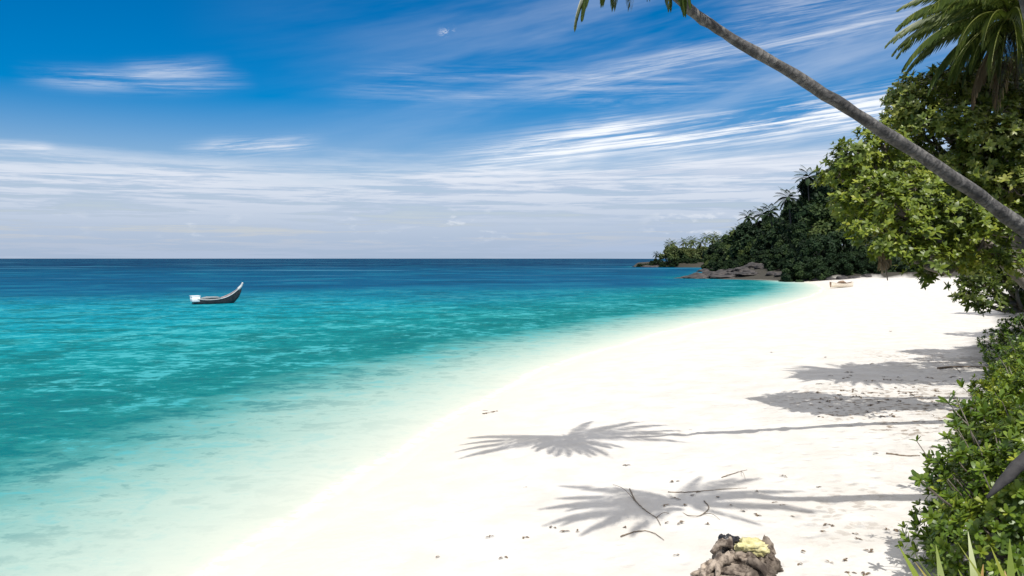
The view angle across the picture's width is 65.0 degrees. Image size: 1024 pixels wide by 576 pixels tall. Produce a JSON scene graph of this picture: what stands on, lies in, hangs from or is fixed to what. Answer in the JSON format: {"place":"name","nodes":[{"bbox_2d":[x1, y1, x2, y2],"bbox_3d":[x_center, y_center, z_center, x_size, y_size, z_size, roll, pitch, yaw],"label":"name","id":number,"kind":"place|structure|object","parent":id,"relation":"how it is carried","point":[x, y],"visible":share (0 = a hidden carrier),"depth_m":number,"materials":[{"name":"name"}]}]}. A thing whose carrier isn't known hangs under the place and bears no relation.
{"place":"outdoors","nodes":[
{"label":"outdoors","id":0,"kind":"place"},
{"bbox_2d":[0,259,826,575],"bbox_3d":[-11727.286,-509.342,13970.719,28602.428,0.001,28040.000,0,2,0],"label":"sea","id":1,"kind":"structure","parent":0,"point":[154,421],"depth_m":34.95,"materials":[{"name":"liquid"}]},
{"bbox_2d":[190,282,242,303],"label":"longtail boat","id":2,"kind":"object","parent":1,"relation":"on","point":[232,297],"visible":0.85,"depth_m":88.89,"materials":[{"name":"grey paint"}]},
{"bbox_2d":[0,0,1018,258],"label":"sky","id":3,"kind":"structure","parent":0,"point":[130,129],"materials":[{"name":"blue"}]},
{"bbox_2d":[252,246,1023,575],"bbox_3d":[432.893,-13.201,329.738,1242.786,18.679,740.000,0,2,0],"label":"beach","id":4,"kind":"structure","parent":0,"point":[538,462],"depth_m":18.27,"materials":[{"name":"sand"}]},
{"bbox_2d":[613,484,668,524],"bbox_3d":[2.438,3.916,14.769,0.395,0.125,2.723,0,2,-10],"label":"stick","id":5,"kind":"object","parent":4,"relation":"on","point":[640,505],"visible":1,"depth_m":14.66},
{"bbox_2d":[620,530,663,539],"bbox_3d":[2.132,3.976,12.961,0.708,0.046,0.383,1,2,21],"label":"stick","id":6,"kind":"object","parent":4,"relation":"on","point":[639,531],"visible":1,"depth_m":13.06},
{"bbox_2d":[658,245,669,259],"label":"point bush","id":7,"kind":"object","parent":4,"relation":"on","point":[660,255],"visible":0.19,"depth_m":483.57,"materials":[{"name":"green plant"}]},
{"bbox_2d":[663,238,674,249],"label":"distant palm","id":8,"kind":"object","parent":4,"relation":"on","point":[671,244],"visible":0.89,"depth_m":469.17,"materials":[{"name":"green plant"}]},
{"bbox_2d":[663,245,687,260],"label":"point bush","id":9,"kind":"object","parent":4,"relation":"on","point":[669,255],"visible":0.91,"depth_m":454.45,"materials":[{"name":"green plant"}]},
{"bbox_2d":[673,248,685,260],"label":"point bush","id":10,"kind":"object","parent":4,"relation":"on","point":[676,257],"visible":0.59,"depth_m":454.59,"materials":[{"name":"green plant"}]},
{"bbox_2d":[678,238,689,246],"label":"distant palm","id":11,"kind":"object","parent":4,"relation":"on","point":[684,243],"visible":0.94,"depth_m":483.00,"materials":[{"name":"green plant"}]},
{"bbox_2d":[684,247,694,258],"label":"point bush","id":12,"kind":"object","parent":4,"relation":"on","point":[688,249],"visible":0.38,"depth_m":474.17,"materials":[{"name":"green plant"}]},
{"bbox_2d":[685,239,697,248],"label":"distant palm","id":13,"kind":"object","parent":4,"relation":"on","point":[691,244],"visible":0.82,"depth_m":488.94,"materials":[{"name":"green plant"}]},
{"bbox_2d":[687,235,696,247],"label":"distant palm","id":14,"kind":"object","parent":4,"relation":"on","point":[693,238],"visible":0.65,"depth_m":496.78,"materials":[{"name":"green plant"}]},
{"bbox_2d":[682,275,706,278],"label":"shore rock","id":15,"kind":"object","parent":4,"relation":"on","point":[695,277],"visible":0.77,"depth_m":199.18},
{"bbox_2d":[688,272,705,275],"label":"shore rock","id":16,"kind":"object","parent":4,"relation":"on","point":[698,274],"visible":0.38,"depth_m":206.58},
{"bbox_2d":[693,246,707,259],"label":"point bush","id":17,"kind":"object","parent":4,"relation":"on","point":[697,255],"visible":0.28,"depth_m":457.29,"materials":[{"name":"green plant"}]},
{"bbox_2d":[695,237,707,247],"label":"distant palm","id":18,"kind":"object","parent":4,"relation":"on","point":[699,243],"visible":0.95,"depth_m":474.46,"materials":[{"name":"green plant"}]},
{"bbox_2d":[684,500,718,518],"bbox_3d":[3.237,3.890,14.137,0.574,0.082,1.074,0,2,0],"label":"stick","id":19,"kind":"object","parent":4,"relation":"on","point":[704,512],"visible":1,"depth_m":13.89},
{"bbox_2d":[668,488,737,492],"bbox_3d":[3.728,3.851,15.306,1.526,0.079,0.081,0,2,-4],"label":"stick","id":20,"kind":"object","parent":4,"relation":"on","point":[700,491],"visible":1,"depth_m":15.28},
{"bbox_2d":[699,233,711,242],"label":"distant palm","id":21,"kind":"object","parent":4,"relation":"on","point":[707,238],"visible":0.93,"depth_m":481.59,"materials":[{"name":"green plant"}]},
{"bbox_2d":[701,254,712,268],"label":"woodland tree","id":22,"kind":"object","parent":4,"relation":"on","point":[706,259],"visible":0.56,"depth_m":337.63,"materials":[{"name":"green plant"}]},
{"bbox_2d":[702,270,711,275],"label":"shore rock","id":23,"kind":"object","parent":4,"relation":"on","point":[706,273],"visible":0.23,"depth_m":211.04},
{"bbox_2d":[702,241,720,257],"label":"woodland tree","id":24,"kind":"object","parent":4,"relation":"on","point":[710,250],"visible":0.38,"depth_m":349.83,"materials":[{"name":"green plant"}]},
{"bbox_2d":[708,235,716,243],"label":"distant palm","id":25,"kind":"object","parent":4,"relation":"on","point":[712,240],"visible":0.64,"depth_m":487.11,"materials":[{"name":"green plant"}]},
{"bbox_2d":[708,248,725,266],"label":"woodland tree","id":26,"kind":"object","parent":4,"relation":"on","point":[717,256],"visible":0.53,"depth_m":312.07,"materials":[{"name":"green plant"}]},
{"bbox_2d":[711,260,723,271],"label":"woodland tree","id":27,"kind":"object","parent":4,"relation":"on","point":[713,268],"visible":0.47,"depth_m":294.99,"materials":[{"name":"green plant"}]},
{"bbox_2d":[710,271,727,274],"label":"shore rock","id":28,"kind":"object","parent":4,"relation":"on","point":[718,273],"visible":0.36,"depth_m":205.16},
{"bbox_2d":[714,260,726,269],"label":"woodland bush","id":29,"kind":"object","parent":4,"relation":"on","point":[718,266],"visible":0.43,"depth_m":292.43,"materials":[{"name":"green plant"}]},
{"bbox_2d":[715,234,728,249],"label":"woodland tree","id":30,"kind":"object","parent":4,"relation":"on","point":[723,241],"visible":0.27,"depth_m":330.05,"materials":[{"name":"green plant"}]},
{"bbox_2d":[708,275,735,277],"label":"shore rock","id":31,"kind":"object","parent":4,"relation":"on","point":[722,276],"visible":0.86,"depth_m":195.60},
{"bbox_2d":[723,229,734,258],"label":"woodland tree","id":32,"kind":"object","parent":4,"relation":"on","point":[728,244],"visible":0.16,"depth_m":301.30,"materials":[{"name":"green plant"}]},
{"bbox_2d":[722,259,736,269],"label":"woodland bush","id":33,"kind":"object","parent":4,"relation":"on","point":[729,264],"visible":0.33,"depth_m":275.37,"materials":[{"name":"green plant"}]},
{"bbox_2d":[724,272,739,275],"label":"shore rock","id":34,"kind":"object","parent":4,"relation":"on","point":[732,273],"visible":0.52,"depth_m":199.15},
{"bbox_2d":[690,535,783,575],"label":"driftwood stump","id":35,"kind":"object","parent":4,"relation":"on","point":[731,562],"visible":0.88,"depth_m":11.07,"materials":[{"name":"wood"}]},
{"bbox_2d":[718,533,739,553],"bbox_3d":[3.117,3.683,11.451,0.373,0.360,0.181,0,2,0],"label":"black plastic scrap","id":36,"kind":"object","parent":35,"relation":"on","point":[735,541],"visible":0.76,"depth_m":11.43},
{"bbox_2d":[733,537,769,556],"bbox_3d":[3.410,3.650,11.352,0.567,0.280,0.369,0,2,0],"label":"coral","id":37,"kind":"object","parent":35,"relation":"on","point":[757,547],"visible":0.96,"depth_m":11.24},
{"bbox_2d":[733,257,740,267],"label":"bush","id":38,"kind":"object","parent":4,"relation":"on","point":[736,263],"visible":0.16,"depth_m":251.57,"materials":[{"name":"green plant"}]},
{"bbox_2d":[728,221,751,259],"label":"woodland tree","id":39,"kind":"object","parent":4,"relation":"on","point":[740,230],"visible":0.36,"depth_m":274.84,"materials":[{"name":"green plant"}]},
{"bbox_2d":[731,266,748,271],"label":"shore rock","id":40,"kind":"object","parent":4,"relation":"on","point":[740,269],"visible":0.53,"depth_m":204.90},
{"bbox_2d":[735,255,750,267],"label":"woodland bush","id":41,"kind":"object","parent":4,"relation":"on","point":[744,260],"visible":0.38,"depth_m":246.17,"materials":[{"name":"green plant"}]},
{"bbox_2d":[738,241,752,258],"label":"woodland tree","id":42,"kind":"object","parent":4,"relation":"on","point":[742,253],"visible":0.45,"depth_m":258.72,"materials":[{"name":"green plant"}]},
{"bbox_2d":[737,210,755,222],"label":"distant palm","id":43,"kind":"object","parent":4,"relation":"on","point":[748,217],"visible":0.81,"depth_m":288.34,"materials":[{"name":"green plant"}]},
{"bbox_2d":[736,272,757,274],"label":"shore rock","id":44,"kind":"object","parent":4,"relation":"on","point":[748,273],"visible":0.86,"depth_m":193.89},
{"bbox_2d":[740,220,761,249],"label":"woodland tree","id":45,"kind":"object","parent":4,"relation":"on","point":[753,231],"visible":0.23,"depth_m":260.88,"materials":[{"name":"green plant"}]},
{"bbox_2d":[744,262,758,267],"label":"shore rock","id":46,"kind":"object","parent":4,"relation":"on","point":[751,265],"visible":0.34,"depth_m":208.39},
{"bbox_2d":[754,263,764,268],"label":"shore rock","id":47,"kind":"object","parent":4,"relation":"on","point":[759,266],"visible":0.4,"depth_m":200.96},
{"bbox_2d":[751,249,769,262],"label":"woodland bush","id":48,"kind":"object","parent":4,"relation":"on","point":[758,259],"visible":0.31,"depth_m":220.03,"materials":[{"name":"green plant"}]},
{"bbox_2d":[750,232,772,255],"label":"woodland tree","id":49,"kind":"object","parent":4,"relation":"on","point":[761,243],"visible":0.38,"depth_m":242.10,"materials":[{"name":"green plant"}]},
{"bbox_2d":[750,205,774,223],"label":"distant palm","id":50,"kind":"object","parent":4,"relation":"on","point":[755,216],"visible":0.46,"depth_m":261.44,"materials":[{"name":"green plant"}]},
{"bbox_2d":[751,215,778,246],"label":"woodland tree","id":51,"kind":"object","parent":4,"relation":"on","point":[766,225],"visible":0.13,"depth_m":246.87,"materials":[{"name":"green plant"}]},
{"bbox_2d":[761,250,770,261],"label":"woodland bush","id":52,"kind":"object","parent":4,"relation":"on","point":[764,255],"visible":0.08,"depth_m":207.25,"materials":[{"name":"green plant"}]},
{"bbox_2d":[757,201,779,227],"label":"distant palm","id":53,"kind":"object","parent":4,"relation":"on","point":[770,212],"visible":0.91,"depth_m":238.90,"materials":[{"name":"green plant"}]},
{"bbox_2d":[762,247,782,269],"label":"woodland bush","id":54,"kind":"object","parent":4,"relation":"on","point":[768,257],"visible":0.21,"depth_m":198.18,"materials":[{"name":"green plant"}]},
{"bbox_2d":[764,209,783,247],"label":"woodland tree","id":55,"kind":"object","parent":4,"relation":"on","point":[771,234],"visible":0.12,"depth_m":228.88,"materials":[{"name":"green plant"}]},
{"bbox_2d":[767,247,787,270],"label":"woodland tree","id":56,"kind":"object","parent":4,"relation":"on","point":[779,254],"visible":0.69,"depth_m":193.44,"materials":[{"name":"green plant"}]},
{"bbox_2d":[774,233,786,248],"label":"woodland tree","id":57,"kind":"object","parent":4,"relation":"on","point":[781,240],"visible":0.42,"depth_m":215.02,"materials":[{"name":"green plant"}]},
{"bbox_2d":[777,258,787,270],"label":"woodland bush","id":58,"kind":"object","parent":4,"relation":"on","point":[783,262],"visible":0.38,"depth_m":190.97,"materials":[{"name":"green plant"}]},
{"bbox_2d":[773,186,800,223],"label":"distant palm","id":59,"kind":"object","parent":4,"relation":"on","point":[788,203],"visible":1,"depth_m":215.26,"materials":[{"name":"green plant"}]},
{"bbox_2d":[776,198,800,234],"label":"woodland tree","id":60,"kind":"object","parent":4,"relation":"on","point":[785,212],"visible":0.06,"depth_m":224.91,"materials":[{"name":"green plant"}]},
{"bbox_2d":[781,222,798,248],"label":"woodland tree","id":61,"kind":"object","parent":4,"relation":"on","point":[790,235],"visible":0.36,"depth_m":205.75,"materials":[{"name":"green plant"}]},
{"bbox_2d":[784,248,796,262],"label":"woodland tree","id":62,"kind":"object","parent":4,"relation":"on","point":[791,252],"visible":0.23,"depth_m":189.87,"materials":[{"name":"green plant"}]},
{"bbox_2d":[778,261,804,281],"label":"woodland bush","id":63,"kind":"object","parent":4,"relation":"on","point":[788,270],"visible":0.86,"depth_m":171.44,"materials":[{"name":"green plant"}]},
{"bbox_2d":[776,179,819,233],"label":"woodland tree","id":64,"kind":"object","parent":4,"relation":"on","point":[797,214],"visible":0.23,"depth_m":217.09,"materials":[{"name":"green plant"}]},
{"bbox_2d":[788,240,807,263],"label":"woodland tree","id":65,"kind":"object","parent":4,"relation":"on","point":[801,244],"visible":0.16,"depth_m":185.99,"materials":[{"name":"green plant"}]},
{"bbox_2d":[574,0,1023,237],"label":"coconut palm","id":66,"kind":"object","parent":4,"relation":"on","point":[1007,217],"visible":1,"depth_m":15.60,"materials":[{"name":"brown plant"}]},
{"bbox_2d":[791,263,807,278],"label":"woodland bush","id":67,"kind":"object","parent":4,"relation":"on","point":[803,266],"visible":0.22,"depth_m":173.05,"materials":[{"name":"green plant"}]},
{"bbox_2d":[790,217,812,250],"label":"woodland tree","id":68,"kind":"object","parent":4,"relation":"on","point":[801,229],"visible":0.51,"depth_m":201.68,"materials":[{"name":"green plant"}]},
{"bbox_2d":[793,165,819,200],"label":"distant palm","id":69,"kind":"object","parent":4,"relation":"on","point":[807,180],"visible":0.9,"depth_m":214.39,"materials":[{"name":"green plant"}]},
{"bbox_2d":[796,256,817,278],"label":"woodland bush","id":70,"kind":"object","parent":4,"relation":"on","point":[805,260],"visible":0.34,"depth_m":173.52,"materials":[{"name":"green plant"}]},
{"bbox_2d":[801,186,827,216],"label":"woodland tree","id":71,"kind":"object","parent":4,"relation":"on","point":[820,196],"visible":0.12,"depth_m":213.97,"materials":[{"name":"green plant"}]},
{"bbox_2d":[803,259,831,280],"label":"woodland bush","id":72,"kind":"object","parent":4,"relation":"on","point":[825,272],"visible":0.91,"depth_m":169.92,"materials":[{"name":"green plant"}]},
{"bbox_2d":[798,234,837,261],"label":"woodland tree","id":73,"kind":"object","parent":4,"relation":"on","point":[814,247],"visible":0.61,"depth_m":177.46,"materials":[{"name":"green plant"}]},
{"bbox_2d":[804,202,847,243],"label":"woodland tree","id":74,"kind":"object","parent":4,"relation":"on","point":[821,220],"visible":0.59,"depth_m":198.07,"materials":[{"name":"green plant"}]},
{"bbox_2d":[816,255,837,276],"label":"woodland bush","id":75,"kind":"object","parent":4,"relation":"on","point":[825,259],"visible":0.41,"depth_m":173.80,"materials":[{"name":"green plant"}]},
{"bbox_2d":[819,231,843,257],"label":"woodland tree","id":76,"kind":"object","parent":4,"relation":"on","point":[833,235],"visible":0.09,"depth_m":182.33,"materials":[{"name":"green plant"}]},
{"bbox_2d":[826,258,839,273],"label":"woodland bush","id":77,"kind":"object","parent":4,"relation":"on","point":[831,261],"visible":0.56,"depth_m":172.72,"materials":[{"name":"green plant"}]},
{"bbox_2d":[804,166,866,206],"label":"woodland tree","id":78,"kind":"object","parent":4,"relation":"on","point":[826,189],"visible":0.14,"depth_m":213.21,"materials":[{"name":"green plant"}]},
{"bbox_2d":[832,231,850,252],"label":"woodland tree","id":79,"kind":"object","parent":4,"relation":"on","point":[839,241],"visible":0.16,"depth_m":181.24,"materials":[{"name":"green plant"}]},
{"bbox_2d":[836,275,847,279],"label":"shore rock","id":80,"kind":"object","parent":4,"relation":"on","point":[843,277],"visible":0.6,"depth_m":168.20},
{"bbox_2d":[833,257,854,274],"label":"woodland bush","id":81,"kind":"object","parent":4,"relation":"on","point":[837,259],"visible":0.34,"depth_m":173.18,"materials":[{"name":"green plant"}]},
{"bbox_2d":[832,251,862,274],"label":"woodland bush","id":82,"kind":"object","parent":4,"relation":"on","point":[846,268],"visible":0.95,"depth_m":171.81,"materials":[{"name":"green plant"}]},
{"bbox_2d":[845,251,861,273],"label":"woodland bush","id":83,"kind":"object","parent":4,"relation":"on","point":[857,271],"visible":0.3,"depth_m":172.42,"materials":[{"name":"green plant"}]},
{"bbox_2d":[843,238,867,259],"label":"woodland tree","id":84,"kind":"object","parent":4,"relation":"on","point":[861,249],"visible":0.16,"depth_m":178.06,"materials":[{"name":"green plant"}]},
{"bbox_2d":[844,231,878,252],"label":"woodland tree","id":85,"kind":"object","parent":4,"relation":"on","point":[869,239],"visible":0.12,"depth_m":182.72,"materials":[{"name":"green plant"}]},
{"bbox_2d":[852,252,874,272],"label":"woodland bush","id":86,"kind":"object","parent":4,"relation":"on","point":[864,257],"visible":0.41,"depth_m":171.48,"materials":[{"name":"green plant"}]},
{"bbox_2d":[859,257,887,274],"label":"woodland bush","id":87,"kind":"object","parent":4,"relation":"on","point":[864,270],"visible":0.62,"depth_m":170.06,"materials":[{"name":"green plant"}]},
{"bbox_2d":[888,257,901,271],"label":"woodland bush","id":88,"kind":"object","parent":4,"relation":"on","point":[894,259],"visible":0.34,"depth_m":171.69,"materials":[{"name":"green plant"}]},
{"bbox_2d":[848,545,943,575],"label":"strap leaf plant","id":89,"kind":"object","parent":4,"relation":"on","point":[940,572],"visible":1,"depth_m":7.05,"materials":[{"name":"plant"}]},
{"bbox_2d":[890,258,914,272],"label":"woodland bush","id":90,"kind":"object","parent":4,"relation":"on","point":[893,269],"visible":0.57,"depth_m":170.05,"materials":[{"name":"green plant"}]},
{"bbox_2d":[886,452,919,455],"bbox_3d":[8.351,3.569,17.172,0.658,0.054,0.144,1,2,25],"label":"stick","id":91,"kind":"object","parent":4,"relation":"on","point":[900,454],"visible":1,"depth_m":17.16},
{"bbox_2d":[810,119,1023,289],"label":"beach tree","id":92,"kind":"object","parent":4,"relation":"on","point":[904,192],"visible":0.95,"depth_m":19.54,"materials":[{"name":"green plant"}]},
{"bbox_2d":[877,253,891,280],"bbox_3d":[8.956,-0.627,19.323,0.310,0.893,0.387,0,2,0],"label":"hanging dead branch","id":93,"kind":"object","parent":92,"relation":"hanging from","point":[884,263],"visible":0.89,"depth_m":19.24,"materials":[{"name":"plant"}]},
{"bbox_2d":[861,532,983,575],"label":"strap leaf plant","id":94,"kind":"object","parent":4,"relation":"on","point":[973,572],"visible":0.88,"depth_m":6.88,"materials":[{"name":"plant"}]},
{"bbox_2d":[879,51,1023,272],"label":"almond tree","id":95,"kind":"object","parent":4,"relation":"on","point":[988,157],"visible":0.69,"depth_m":22.97,"materials":[{"name":"green plant"}]},
{"bbox_2d":[884,0,1023,112],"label":"coconut palm","id":96,"kind":"object","parent":4,"relation":"on","point":[993,26],"visible":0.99,"depth_m":21.94,"materials":[{"name":"green plant"}]},
{"bbox_2d":[895,390,1023,575],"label":"sea lettuce shrub","id":97,"kind":"object","parent":4,"relation":"on","point":[998,517],"visible":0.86,"depth_m":10.40,"materials":[{"name":"green plant"}]},
{"bbox_2d":[937,366,986,371],"bbox_3d":[16.626,2.916,29.409,1.695,0.230,1.302,0,2,0],"label":"stick","id":98,"kind":"object","parent":4,"relation":"on","point":[957,366],"visible":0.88,"depth_m":29.84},
{"bbox_2d":[932,539,1014,575],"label":"strap leaf plant","id":99,"kind":"object","parent":4,"relation":"on","point":[1010,568],"visible":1,"depth_m":6.93,"materials":[{"name":"plant"}]},
{"bbox_2d":[935,370,1023,499],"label":"sea lettuce shrub","id":100,"kind":"object","parent":4,"relation":"on","point":[1012,419],"visible":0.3,"depth_m":13.67,"materials":[{"name":"green plant"}]},
{"bbox_2d":[947,208,1023,316],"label":"shore tree","id":101,"kind":"object","parent":4,"relation":"on","point":[1014,299],"visible":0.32,"depth_m":28.84,"materials":[{"name":"green plant"}]},
{"bbox_2d":[953,353,1023,439],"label":"sea lettuce shrub","id":102,"kind":"object","parent":4,"relation":"on","point":[995,390],"visible":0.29,"depth_m":17.23,"materials":[{"name":"green plant"}]},
{"bbox_2d":[966,331,1023,405],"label":"sea lettuce shrub","id":103,"kind":"object","parent":4,"relation":"on","point":[994,370],"visible":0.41,"depth_m":21.06,"materials":[{"name":"green plant"}]},
{"bbox_2d":[975,308,1023,364],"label":"sea lettuce shrub","id":104,"kind":"object","parent":4,"relation":"on","point":[1001,336],"visible":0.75,"depth_m":29.12,"materials":[{"name":"green plant"}]},
{"bbox_2d":[987,312,1023,370],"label":"sea lettuce shrub","id":105,"kind":"object","parent":4,"relation":"on","point":[1016,341],"visible":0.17,"depth_m":23.95,"materials":[{"name":"green plant"}]},
{"bbox_2d":[994,359,1023,437],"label":"sea lettuce shrub","id":106,"kind":"object","parent":4,"relation":"on","point":[1021,361],"visible":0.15,"depth_m":15.01,"materials":[{"name":"green plant"}]},
{"bbox_2d":[1019,0,1023,19],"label":"coconut palm","id":107,"kind":"object","parent":4,"relation":"on","point":[1021,2],"visible":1,"depth_m":9.68,"materials":[{"name":"green plant"}]},
{"bbox_2d":[829,282,852,287],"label":"beached boat","id":108,"kind":"object","parent":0,"point":[834,284],"visible":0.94,"depth_m":130.00,"materials":[{"name":"beige paint"}]},
{"bbox_2d":[986,451,1023,498],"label":"trunk","id":109,"kind":"object","parent":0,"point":[1014,469],"visible":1,"depth_m":9.43,"materials":[{"name":"grey wood"}]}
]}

